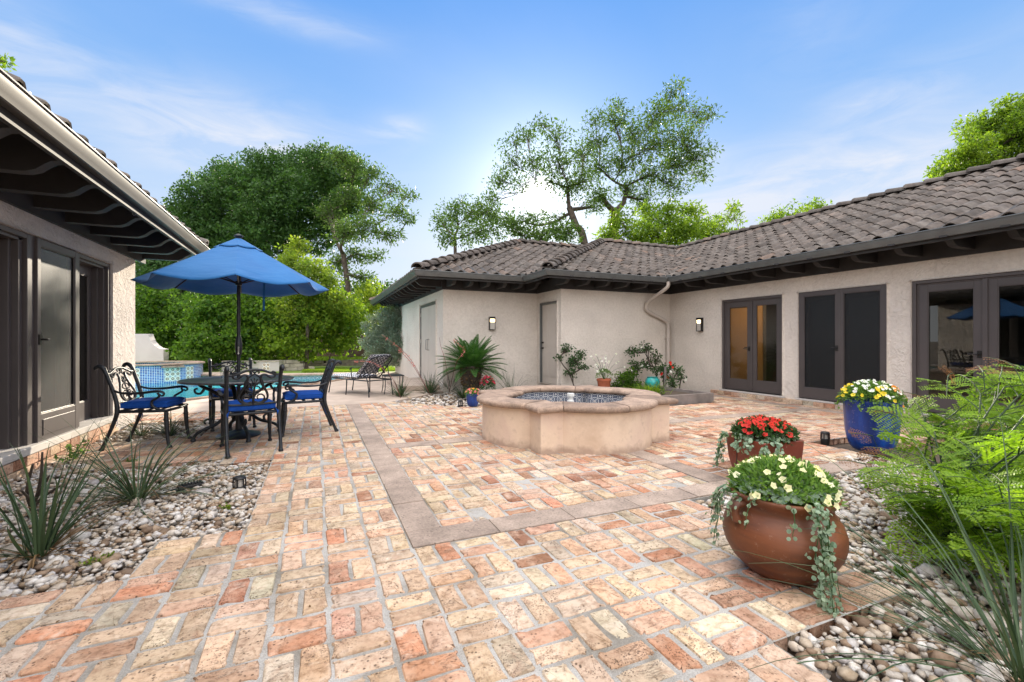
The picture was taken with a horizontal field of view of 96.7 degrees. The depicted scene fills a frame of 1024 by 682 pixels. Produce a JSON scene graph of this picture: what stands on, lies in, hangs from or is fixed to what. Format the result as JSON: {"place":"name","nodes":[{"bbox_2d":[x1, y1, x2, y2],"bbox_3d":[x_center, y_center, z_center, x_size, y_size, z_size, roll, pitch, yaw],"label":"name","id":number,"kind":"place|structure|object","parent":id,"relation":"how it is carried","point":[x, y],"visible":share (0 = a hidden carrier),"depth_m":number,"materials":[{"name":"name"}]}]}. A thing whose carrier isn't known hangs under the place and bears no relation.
{"place":"outdoors","nodes":[
{"label":"outdoors","id":0,"kind":"place"},
{"bbox_2d":[135,372,442,420],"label":"pool deck","id":1,"kind":"structure","parent":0,"point":[357,394],"depth_m":10.02,"materials":[{"name":"concrete"}]},
{"bbox_2d":[135,361,204,391],"bbox_3d":[-12.195,1.137,15.296,3.140,0.825,3.140,0,0,-23],"label":"raised spa","id":2,"kind":"object","parent":1,"relation":"on","point":[159,373],"visible":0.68,"depth_m":14.50,"materials":[{"name":"blue tile"}]},
{"bbox_2d":[136,385,282,397],"bbox_3d":[-9.605,2.000,11.818,10.584,1.000,10.335,0,0,-23],"label":"pool basin","id":3,"kind":"object","parent":1,"relation":"in","point":[189,393],"depth_m":15.89,"materials":[{"name":"paint"}]},
{"bbox_2d":[235,376,333,385],"bbox_3d":[-9.605,1.360,11.818,10.584,0.280,10.335,0,0,-23],"label":"pool tile band","id":4,"kind":"object","parent":3,"relation":"attached to","point":[308,379],"visible":0.06,"depth_m":15.89,"materials":[{"name":"tile"}]},
{"bbox_2d":[186,373,349,400],"bbox_3d":[-9.605,1.200,11.818,10.684,0.100,10.435,0,0,-23],"label":"pool coping","id":5,"kind":"object","parent":1,"relation":"on","point":[207,375],"visible":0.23,"depth_m":13.98,"materials":[{"name":"beige stone"}]},
{"bbox_2d":[328,354,392,397],"bbox_3d":[-3.429,0.747,10.356,1.678,0.913,0.689,0,0,38],"label":"chaise lounge","id":6,"kind":"object","parent":1,"relation":"on","point":[366,370],"visible":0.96,"depth_m":10.07,"materials":[{"name":"metal"}]},
{"bbox_2d":[356,304,402,372],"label":"sage bush","id":7,"kind":"object","parent":1,"relation":"on","point":[389,326],"visible":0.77,"depth_m":16.34,"materials":[{"name":"green plant"}]},
{"bbox_2d":[355,360,415,397],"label":"red yucca","id":8,"kind":"object","parent":1,"relation":"on","point":[400,393],"visible":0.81,"depth_m":9.80,"materials":[{"name":"green plant"}]},
{"bbox_2d":[382,374,403,393],"bbox_3d":[-2.755,0.989,10.506,0.455,0.419,0.455,0,0,-23],"label":"side table","id":9,"kind":"object","parent":1,"relation":"on","point":[391,375],"visible":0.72,"depth_m":10.40,"materials":[{"name":"metal"}]},
{"bbox_2d":[384,336,446,395],"bbox_3d":[-2.029,0.555,10.072,1.134,1.374,2.081,0,0,23],"label":"red yucca","id":10,"kind":"object","parent":1,"relation":"on","point":[428,388],"visible":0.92,"depth_m":10.40,"materials":[{"name":"green plant"}]},
{"bbox_2d":[203,355,394,372],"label":"lawn","id":11,"kind":"structure","parent":0,"point":[285,371],"depth_m":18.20,"materials":[{"name":"green plant"}]},
{"bbox_2d":[0,53,18,71],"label":"tree","id":12,"kind":"object","parent":11,"relation":"on","point":[3,61],"visible":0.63,"depth_m":14.81,"materials":[{"name":"green plant"}]},
{"bbox_2d":[135,334,168,360],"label":"garden wall","id":13,"kind":"structure","parent":11,"relation":"on","point":[148,347],"depth_m":17.90,"materials":[{"name":"white paint"}]},
{"bbox_2d":[135,283,200,360],"bbox_3d":[-15.221,-0.603,20.050,4.300,4.387,3.089,0,0,-13],"label":"shrub","id":14,"kind":"object","parent":11,"relation":"on","point":[167,313],"visible":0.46,"depth_m":19.45,"materials":[{"name":"green plant"}]},
{"bbox_2d":[135,247,213,345],"bbox_3d":[-17.022,-2.035,22.753,6.224,6.002,5.514,0,0,21],"label":"tree","id":15,"kind":"object","parent":11,"relation":"on","point":[147,267],"visible":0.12,"depth_m":21.02,"materials":[{"name":"green plant"}]},
{"bbox_2d":[165,291,255,370],"bbox_3d":[-12.165,-0.528,18.728,3.030,4.023,3.008,0,0,-23],"label":"shrub","id":16,"kind":"object","parent":11,"relation":"on","point":[207,311],"visible":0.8,"depth_m":18.09,"materials":[{"name":"green plant"}]},
{"bbox_2d":[211,293,286,369],"bbox_3d":[-10.866,-0.525,19.158,3.137,4.005,3.075,0,0,-23],"label":"shrub","id":17,"kind":"object","parent":11,"relation":"on","point":[253,304],"visible":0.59,"depth_m":18.50,"materials":[{"name":"green plant"}]},
{"bbox_2d":[221,360,282,370],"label":"pool wall","id":18,"kind":"structure","parent":11,"relation":"on","point":[270,365],"depth_m":18.30,"materials":[{"name":"concrete"}]},
{"bbox_2d":[157,136,372,299],"bbox_3d":[-15.190,-6.227,29.118,13.986,14.350,8.703,0,0,5],"label":"live oak","id":19,"kind":"object","parent":11,"relation":"on","point":[250,198],"visible":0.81,"depth_m":26.98,"materials":[{"name":"green plant"}]},
{"bbox_2d":[224,329,367,356],"bbox_3d":[-11.183,0.055,25.531,10.868,1.770,0.070,0,0,5],"label":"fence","id":20,"kind":"object","parent":11,"relation":"on","point":[360,353],"depth_m":25.31,"materials":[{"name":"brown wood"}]},
{"bbox_2d":[255,300,339,363],"bbox_3d":[-9.300,-0.328,19.338,3.065,3.086,3.378,0,0,-42],"label":"shrub","id":21,"kind":"object","parent":11,"relation":"on","point":[292,340],"visible":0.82,"depth_m":18.70,"materials":[{"name":"green plant"}]},
{"bbox_2d":[283,360,314,370],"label":"block wall","id":22,"kind":"structure","parent":11,"relation":"on","point":[290,365],"depth_m":18.83,"materials":[{"name":"concrete"}]},
{"bbox_2d":[271,235,357,369],"bbox_3d":[-8.540,-1.725,18.999,3.907,5.861,2.845,0,0,14],"label":"young tree","id":23,"kind":"object","parent":11,"relation":"on","point":[320,274],"visible":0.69,"depth_m":18.75,"materials":[{"name":"green plant"}]},
{"bbox_2d":[296,287,370,360],"bbox_3d":[-7.727,-0.631,19.960,3.272,3.712,3.197,0,0,-23],"label":"shrub","id":24,"kind":"object","parent":11,"relation":"on","point":[333,339],"visible":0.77,"depth_m":19.66,"materials":[{"name":"green plant"}]},
{"bbox_2d":[300,359,393,365],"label":"retaining wall","id":25,"kind":"structure","parent":11,"relation":"on","point":[344,363],"depth_m":22.26,"materials":[{"name":"stone"}]},
{"bbox_2d":[306,144,421,357],"bbox_3d":[-7.990,-4.773,24.365,5.698,11.436,6.388,0,0,-23],"label":"tree","id":26,"kind":"object","parent":11,"relation":"on","point":[348,232],"visible":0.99,"depth_m":24.14,"materials":[{"name":"green plant"}]},
{"bbox_2d":[341,278,396,325],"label":"thicket","id":27,"kind":"object","parent":11,"relation":"on","point":[386,284],"visible":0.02,"depth_m":35.50,"materials":[{"name":"green plant"}]},
{"bbox_2d":[348,277,393,357],"bbox_3d":[-6.995,-1.138,22.783,2.868,4.237,2.813,0,0,-1],"label":"shrub","id":28,"kind":"object","parent":11,"relation":"on","point":[368,291],"visible":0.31,"depth_m":22.80,"materials":[{"name":"green plant"}]},
{"bbox_2d":[428,193,514,252],"bbox_3d":[-1.811,-3.361,22.789,4.770,8.607,4.156,0,0,-10],"label":"tree","id":29,"kind":"object","parent":11,"relation":"on","point":[478,213],"visible":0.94,"depth_m":22.18,"materials":[{"name":"green plant"}]},
{"bbox_2d":[496,208,587,243],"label":"tree","id":30,"kind":"object","parent":11,"relation":"on","point":[560,234],"visible":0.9,"depth_m":22.30,"materials":[{"name":"green plant"}]},
{"bbox_2d":[472,110,612,244],"bbox_3d":[1.685,-5.899,24.378,7.309,13.747,5.562,0,0,9],"label":"pecan tree","id":31,"kind":"object","parent":11,"relation":"on","point":[572,184],"visible":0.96,"depth_m":23.78,"materials":[{"name":"green plant"}]},
{"bbox_2d":[575,74,726,238],"bbox_3d":[8.520,-7.507,25.143,9.769,16.897,6.265,0,0,-23],"label":"pecan tree","id":32,"kind":"object","parent":11,"relation":"on","point":[690,157],"visible":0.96,"depth_m":24.83,"materials":[{"name":"green plant"}]},
{"bbox_2d":[0,393,983,681],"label":"brick patio","id":33,"kind":"structure","parent":0,"point":[482,661],"depth_m":2.27,"materials":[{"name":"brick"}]},
{"bbox_2d":[93,362,191,451],"bbox_3d":[-4.236,0.729,5.269,0.744,0.956,0.599,0,0,-13],"label":"patio armchair","id":34,"kind":"object","parent":33,"relation":"on","point":[141,403],"visible":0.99,"depth_m":5.11,"materials":[{"name":"metal"}]},
{"bbox_2d":[130,234,328,439],"bbox_3d":[-3.450,-0.079,5.744,1.977,2.549,1.977,0,0,38],"label":"patio umbrella","id":35,"kind":"object","parent":33,"relation":"on","point":[238,265],"visible":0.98,"depth_m":5.53,"materials":[{"name":"fabric"}]},
{"bbox_2d":[208,358,257,431],"bbox_3d":[-3.970,0.729,6.456,0.599,0.956,0.744,0,0,-35],"label":"patio armchair","id":36,"kind":"object","parent":33,"relation":"on","point":[213,398],"visible":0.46,"depth_m":6.46,"materials":[{"name":"metal"}]},
{"bbox_2d":[177,375,293,442],"bbox_3d":[-3.450,0.835,5.744,1.260,0.731,1.260,0,0,-43],"label":"patio table","id":37,"kind":"object","parent":33,"relation":"on","point":[202,382],"visible":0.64,"depth_m":5.53,"materials":[{"name":"metal"}]},
{"bbox_2d":[217,364,284,458],"bbox_3d":[-2.895,0.729,5.048,0.599,0.956,0.744,0,0,-37],"label":"patio armchair","id":38,"kind":"object","parent":33,"relation":"on","point":[242,406],"visible":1,"depth_m":4.92,"materials":[{"name":"metal"}]},
{"bbox_2d":[281,359,341,436],"bbox_3d":[-2.708,0.729,6.095,0.744,0.956,0.599,0,0,-29],"label":"patio armchair","id":39,"kind":"object","parent":33,"relation":"on","point":[292,395],"visible":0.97,"depth_m":5.95,"materials":[{"name":"metal"}]},
{"bbox_2d":[466,393,478,406],"bbox_3d":[-0.722,1.083,8.391,0.256,0.235,0.256,0,0,-23],"label":"blue planter","id":40,"kind":"object","parent":33,"relation":"on","point":[472,401],"visible":0.74,"depth_m":8.29,"materials":[{"name":"ceramic"}]},
{"bbox_2d":[464,388,479,395],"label":"flowers","id":41,"kind":"object","parent":40,"relation":"in","point":[471,391],"visible":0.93,"depth_m":8.33,"materials":[{"name":"orange plant"}]},
{"bbox_2d":[0,462,1020,681],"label":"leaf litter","id":42,"kind":"object","parent":33,"relation":"on","point":[947,574],"visible":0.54,"depth_m":2.58,"materials":[{"name":"brown plant"}]},
{"bbox_2d":[477,385,678,454],"bbox_3d":[0.759,0.958,5.954,2.487,0.565,2.487,0,0,-23],"label":"fountain","id":43,"kind":"object","parent":33,"relation":"on","point":[556,419],"visible":0.99,"depth_m":5.05,"materials":[{"name":"paint"}]},
{"bbox_2d":[611,384,713,405],"bbox_3d":[2.281,1.133,9.782,2.680,0.195,2.650,0,0,-23],"label":"planter box","id":44,"kind":"object","parent":33,"relation":"on","point":[684,396],"visible":0.29,"depth_m":8.99,"materials":[{"name":"concrete"}]},
{"bbox_2d":[553,343,593,385],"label":"rose bush","id":45,"kind":"object","parent":44,"relation":"in","point":[573,359],"visible":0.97,"depth_m":10.61,"materials":[{"name":"green plant"}]},
{"bbox_2d":[597,378,610,386],"bbox_3d":[2.081,0.975,10.300,0.330,0.250,0.330,0,0,-23],"label":"terracotta pot","id":46,"kind":"object","parent":44,"relation":"on","point":[602,382],"visible":0.81,"depth_m":10.18,"materials":[{"name":"ceramic"}]},
{"bbox_2d":[590,353,624,378],"bbox_3d":[2.136,0.579,10.322,0.767,0.628,0.414,0,0,-23],"label":"gaura","id":47,"kind":"object","parent":46,"relation":"on","point":[602,371],"visible":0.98,"depth_m":10.26,"materials":[{"name":"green plant"}]},
{"bbox_2d":[610,367,641,387],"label":"shrub","id":48,"kind":"object","parent":44,"relation":"in","point":[625,379],"visible":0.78,"depth_m":10.24,"materials":[{"name":"green plant"}]},
{"bbox_2d":[623,340,663,376],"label":"rose bush","id":49,"kind":"object","parent":44,"relation":"in","point":[646,365],"visible":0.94,"depth_m":11.03,"materials":[{"name":"green plant"}]},
{"bbox_2d":[645,376,659,387],"bbox_3d":[3.212,0.960,10.400,0.340,0.280,0.340,0,0,-23],"label":"teal pot","id":50,"kind":"object","parent":44,"relation":"on","point":[652,380],"visible":0.62,"depth_m":10.27,"materials":[{"name":"ceramic"}]},
{"bbox_2d":[628,381,677,394],"bbox_3d":[2.789,0.952,9.325,1.191,0.301,0.912,0,0,-41],"label":"liriope","id":51,"kind":"object","parent":44,"relation":"on","point":[650,388],"visible":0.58,"depth_m":9.33,"materials":[{"name":"green plant"}]},
{"bbox_2d":[723,483,848,585],"bbox_3d":[1.412,0.988,2.375,0.603,0.424,0.564,0,0,-23],"label":"terracotta urn","id":52,"kind":"object","parent":33,"relation":"on","point":[764,533],"visible":0.57,"depth_m":2.18,"materials":[{"name":"brown ceramic"}]},
{"bbox_2d":[705,453,847,617],"bbox_3d":[1.393,0.906,2.317,0.639,0.624,0.643,0,0,-23],"label":"petunia","id":53,"kind":"object","parent":52,"relation":"in","point":[813,480],"visible":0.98,"depth_m":2.21,"materials":[{"name":"green plant"}]},
{"bbox_2d":[0,395,1020,681],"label":"bed soil","id":54,"kind":"structure","parent":0,"point":[848,447],"depth_m":2.98,"materials":[{"name":"brown soil"}]},
{"bbox_2d":[0,68,209,484],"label":"house","id":55,"kind":"structure","parent":54,"relation":"on","point":[84,225],"depth_m":4.65,"materials":[{"name":"paint"}]},
{"bbox_2d":[41,252,59,411],"bbox_3d":[-5.015,0.025,4.821,0.045,1.950,0.840,0,0,-23],"label":"door","id":56,"kind":"structure","parent":55,"relation":"in","point":[49,260],"depth_m":5.10,"materials":[{"name":"paint"}]},
{"bbox_2d":[34,237,77,442],"bbox_3d":[-4.811,-0.007,4.857,0.099,2.023,0.825,0,0,-23],"label":"screen door","id":57,"kind":"structure","parent":55,"relation":"in","point":[51,421],"depth_m":4.69,"materials":[{"name":"paint"}]},
{"bbox_2d":[79,264,90,421],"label":"door","id":58,"kind":"structure","parent":55,"relation":"in","point":[85,405],"depth_m":5.83,"materials":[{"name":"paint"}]},
{"bbox_2d":[0,460,270,599],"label":"gravel","id":59,"kind":"structure","parent":54,"relation":"on","point":[52,577],"depth_m":3.10,"materials":[{"name":"beige gravel"}]},
{"bbox_2d":[20,452,61,510],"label":"dry stem","id":60,"kind":"object","parent":59,"relation":"on","point":[25,493],"visible":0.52,"depth_m":3.12,"materials":[{"name":"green plant"}]},
{"bbox_2d":[53,439,89,462],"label":"seedling","id":61,"kind":"object","parent":59,"relation":"on","point":[70,449],"visible":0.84,"depth_m":4.59,"materials":[{"name":"green plant"}]},
{"bbox_2d":[0,416,181,578],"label":"red yucca","id":62,"kind":"object","parent":59,"relation":"on","point":[40,540],"visible":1,"depth_m":2.62,"materials":[{"name":"green plant"}]},
{"bbox_2d":[79,551,114,565],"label":"seedling","id":63,"kind":"object","parent":59,"relation":"on","point":[93,559],"visible":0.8,"depth_m":2.49,"materials":[{"name":"green plant"}]},
{"bbox_2d":[2,410,272,554],"bbox_3d":[-2.803,0.874,3.486,1.786,0.742,1.847,0,0,-23],"label":"red yucca","id":64,"kind":"object","parent":59,"relation":"on","point":[133,491],"visible":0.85,"depth_m":3.47,"materials":[{"name":"green plant"}]},
{"bbox_2d":[168,480,204,491],"bbox_3d":[-2.718,1.215,3.801,0.090,0.050,0.240,0,0,44],"label":"ground spotlight","id":65,"kind":"object","parent":59,"relation":"on","point":[190,485],"visible":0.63,"depth_m":3.79,"materials":[{"name":"black plastic"}]},
{"bbox_2d":[192,488,211,495],"bbox_3d":[-2.509,1.220,3.679,0.146,0.056,0.100,0,0,-23],"label":"flat stone","id":66,"kind":"object","parent":59,"relation":"on","point":[204,490],"visible":0.68,"depth_m":3.66,"materials":[{"name":"stone"}]},
{"bbox_2d":[232,475,246,489],"bbox_3d":[-2.246,1.194,3.749,0.100,0.171,0.101,0,0,-23],"label":"path light","id":67,"kind":"object","parent":59,"relation":"on","point":[238,480],"visible":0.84,"depth_m":3.72,"materials":[{"name":"black plastic"}]},
{"bbox_2d":[93,420,218,443],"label":"gravel","id":68,"kind":"structure","parent":54,"relation":"on","point":[155,436],"depth_m":6.04,"materials":[{"name":"grey gravel"}]},
{"bbox_2d":[99,413,181,438],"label":"red yucca","id":69,"kind":"object","parent":68,"relation":"on","point":[142,432],"visible":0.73,"depth_m":5.81,"materials":[{"name":"green plant"}]},
{"bbox_2d":[128,407,204,437],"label":"red yucca","id":70,"kind":"object","parent":68,"relation":"on","point":[173,431],"visible":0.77,"depth_m":5.88,"materials":[{"name":"green plant"}]},
{"bbox_2d":[387,391,481,406],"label":"gravel","id":71,"kind":"structure","parent":54,"relation":"on","point":[430,399],"depth_m":9.41,"materials":[{"name":"white gravel"}]},
{"bbox_2d":[435,337,464,391],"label":"red yucca","id":72,"kind":"object","parent":71,"relation":"on","point":[449,385],"visible":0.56,"depth_m":10.54,"materials":[{"name":"green plant"}]},
{"bbox_2d":[449,382,474,398],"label":"red yucca","id":73,"kind":"object","parent":71,"relation":"on","point":[463,395],"visible":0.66,"depth_m":9.75,"materials":[{"name":"green plant"}]},
{"bbox_2d":[435,334,506,389],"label":"sago palm","id":74,"kind":"object","parent":71,"relation":"on","point":[471,361],"visible":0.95,"depth_m":10.17,"materials":[{"name":"green plant"}]},
{"bbox_2d":[479,375,495,389],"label":"crimson flowers","id":75,"kind":"object","parent":54,"relation":"on","point":[491,383],"visible":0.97,"depth_m":9.43,"materials":[{"name":"pink plant"}]},
{"bbox_2d":[350,414,868,547],"bbox_3d":[1.893,1.235,6.611,7.678,0.050,7.650,0,0,-23],"label":"band mortar","id":76,"kind":"object","parent":54,"relation":"on","point":[706,498],"visible":0.13,"depth_m":3.59,"materials":[{"name":"concrete"}]},
{"bbox_2d":[346,395,996,548],"bbox_3d":[1.891,1.223,6.610,7.662,0.054,7.644,0,0,-23],"label":"stone band","id":77,"kind":"object","parent":76,"relation":"on","point":[422,527],"visible":0.59,"depth_m":3.51,"materials":[{"name":"beige stone"}]},
{"bbox_2d":[726,433,803,469],"bbox_3d":[2.180,1.012,3.942,0.448,0.367,0.448,0,0,-16],"label":"square planter","id":78,"kind":"object","parent":77,"relation":"on","point":[796,449],"visible":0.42,"depth_m":3.78,"materials":[{"name":"red ceramic"}]},
{"bbox_2d":[712,414,800,466],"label":"impatiens","id":79,"kind":"object","parent":78,"relation":"in","point":[752,426],"visible":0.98,"depth_m":3.80,"materials":[{"name":"red plant"}]},
{"bbox_2d":[653,361,675,385],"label":"flowering plant","id":80,"kind":"object","parent":54,"relation":"on","point":[662,369],"visible":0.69,"depth_m":10.51,"materials":[{"name":"green plant"}]},
{"bbox_2d":[664,365,686,387],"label":"shrub","id":81,"kind":"object","parent":54,"relation":"on","point":[673,382],"visible":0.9,"depth_m":10.18,"materials":[{"name":"green plant"}]},
{"bbox_2d":[369,153,1023,433],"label":"house","id":82,"kind":"structure","parent":54,"relation":"on","point":[903,287],"depth_m":9.83,"materials":[{"name":"paint"}]},
{"bbox_2d":[420,306,428,379],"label":"door","id":83,"kind":"structure","parent":82,"relation":"in","point":[424,314],"depth_m":12.83,"materials":[{"name":"metal"}]},
{"bbox_2d":[427,304,435,380],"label":"door","id":84,"kind":"structure","parent":82,"relation":"in","point":[432,309],"depth_m":11.94,"materials":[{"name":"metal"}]},
{"bbox_2d":[489,317,495,329],"bbox_3d":[-0.495,-0.440,11.353,0.150,0.330,0.090,0,0,-23],"label":"wall lamp","id":85,"kind":"object","parent":82,"relation":"attached to","point":[491,323],"visible":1,"depth_m":11.32,"materials":[{"name":"white glass"}]},
{"bbox_2d":[541,303,556,384],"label":"door","id":86,"kind":"structure","parent":82,"relation":"in","point":[549,312],"depth_m":11.36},
{"bbox_2d":[696,318,702,330],"bbox_3d":[4.558,-0.400,11.055,0.090,0.330,0.150,0,0,-23],"label":"wall lamp","id":87,"kind":"object","parent":82,"relation":"attached to","point":[699,324],"visible":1,"depth_m":11.02,"materials":[{"name":"white glass"}]},
{"bbox_2d":[726,301,749,390],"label":"door","id":88,"kind":"structure","parent":82,"relation":"in","point":[731,383],"depth_m":10.22,"materials":[{"name":"paint"}]},
{"bbox_2d":[731,306,762,380],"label":"interior door","id":89,"kind":"structure","parent":82,"relation":"in","point":[738,315],"depth_m":12.35,"materials":[{"name":"brown wood"}]},
{"bbox_2d":[752,298,780,394],"bbox_3d":[5.328,0.104,9.511,0.045,1.968,0.684,0,0,-23],"label":"door","id":90,"kind":"structure","parent":82,"relation":"in","point":[770,387],"depth_m":9.58,"materials":[{"name":"paint"}]},
{"bbox_2d":[805,295,834,388],"bbox_3d":[5.795,0.104,8.488,0.045,1.968,0.688,0,0,-23],"label":"door","id":91,"kind":"structure","parent":82,"relation":"in","point":[808,300],"depth_m":8.71,"materials":[{"name":"paint"}]},
{"bbox_2d":[801,291,838,401],"bbox_3d":[5.691,0.094,8.454,0.094,1.988,0.689,0,0,-23],"label":"screen door","id":92,"kind":"structure","parent":82,"relation":"in","point":[806,392],"depth_m":8.49,"materials":[{"name":"paint"}]},
{"bbox_2d":[840,286,883,401],"bbox_3d":[6.002,0.094,7.812,0.030,1.988,0.688,0,0,-23],"label":"screen door","id":93,"kind":"structure","parent":82,"relation":"in","point":[881,289],"depth_m":7.80,"materials":[{"name":"paint"}]},
{"bbox_2d":[845,291,879,384],"bbox_3d":[6.069,0.104,7.851,0.045,1.968,0.688,0,0,-23],"label":"door","id":94,"kind":"structure","parent":82,"relation":"in","point":[848,296],"depth_m":8.06,"materials":[{"name":"paint"}]},
{"bbox_2d":[919,280,981,417],"bbox_3d":[6.483,0.104,6.745,0.109,1.968,0.778,0,0,-23],"label":"door","id":95,"kind":"structure","parent":82,"relation":"in","point":[944,403],"depth_m":6.84,"materials":[{"name":"paint"}]},
{"bbox_2d":[988,276,1023,419],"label":"door","id":96,"kind":"structure","parent":82,"relation":"in","point":[993,284],"depth_m":6.30,"materials":[{"name":"paint"}]},
{"bbox_2d":[820,431,829,444],"bbox_3d":[3.776,1.175,5.488,0.100,0.171,0.101,0,0,-23],"label":"path light","id":97,"kind":"object","parent":54,"relation":"on","point":[824,437],"visible":0.96,"depth_m":5.46,"materials":[{"name":"black plastic"}]},
{"bbox_2d":[695,455,1023,681],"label":"gravel","id":98,"kind":"structure","parent":54,"relation":"on","point":[848,670],"depth_m":1.98,"materials":[{"name":"beige gravel"}]},
{"bbox_2d":[678,414,1023,681],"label":"red yucca","id":99,"kind":"object","parent":98,"relation":"on","point":[1016,653],"visible":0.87,"depth_m":1.80,"materials":[{"name":"green plant"}]},
{"bbox_2d":[890,564,909,579],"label":"seedling","id":100,"kind":"object","parent":98,"relation":"on","point":[896,569],"visible":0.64,"depth_m":2.38,"materials":[{"name":"green plant"}]},
{"bbox_2d":[842,397,902,452],"bbox_3d":[4.025,0.938,5.095,0.532,0.565,0.532,0,0,-23],"label":"blue planter","id":101,"kind":"object","parent":54,"relation":"on","point":[855,418],"visible":0.66,"depth_m":4.94,"materials":[{"name":"ceramic"}]},
{"bbox_2d":[834,379,911,413],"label":"mixed flowers","id":102,"kind":"object","parent":101,"relation":"in","point":[874,389],"visible":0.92,"depth_m":4.95,"materials":[{"name":"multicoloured plant"}]},
{"bbox_2d":[835,357,1023,591],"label":"feathery shrub","id":103,"kind":"object","parent":54,"relation":"on","point":[972,498],"visible":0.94,"depth_m":2.65,"materials":[{"name":"green plant"}]},
{"bbox_2d":[0,0,1023,297],"label":"sky","id":104,"kind":"structure","parent":0,"point":[837,101],"materials":[{"name":"blue"}]},
{"label":"ground","id":105,"kind":"structure","parent":0,"visible":0},
{"bbox_2d":[591,194,727,245],"bbox_3d":[7.324,-3.139,22.031,6.720,8.176,4.024,0,0,-3],"label":"tree","id":106,"kind":"object","parent":105,"relation":"on","point":[683,232],"visible":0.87,"depth_m":21.39,"materials":[{"name":"green plant"}]},
{"bbox_2d":[702,198,747,237],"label":"tree","id":107,"kind":"object","parent":105,"relation":"on","point":[734,209],"visible":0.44,"depth_m":22.29,"materials":[{"name":"green plant"}]},
{"bbox_2d":[755,196,831,224],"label":"tree","id":108,"kind":"object","parent":105,"relation":"on","point":[813,205],"visible":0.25,"depth_m":26.55,"materials":[{"name":"green plant"}]},
{"bbox_2d":[922,92,1023,180],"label":"tree","id":109,"kind":"object","parent":105,"relation":"on","point":[998,134],"visible":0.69,"depth_m":22.81,"materials":[{"name":"green plant"}]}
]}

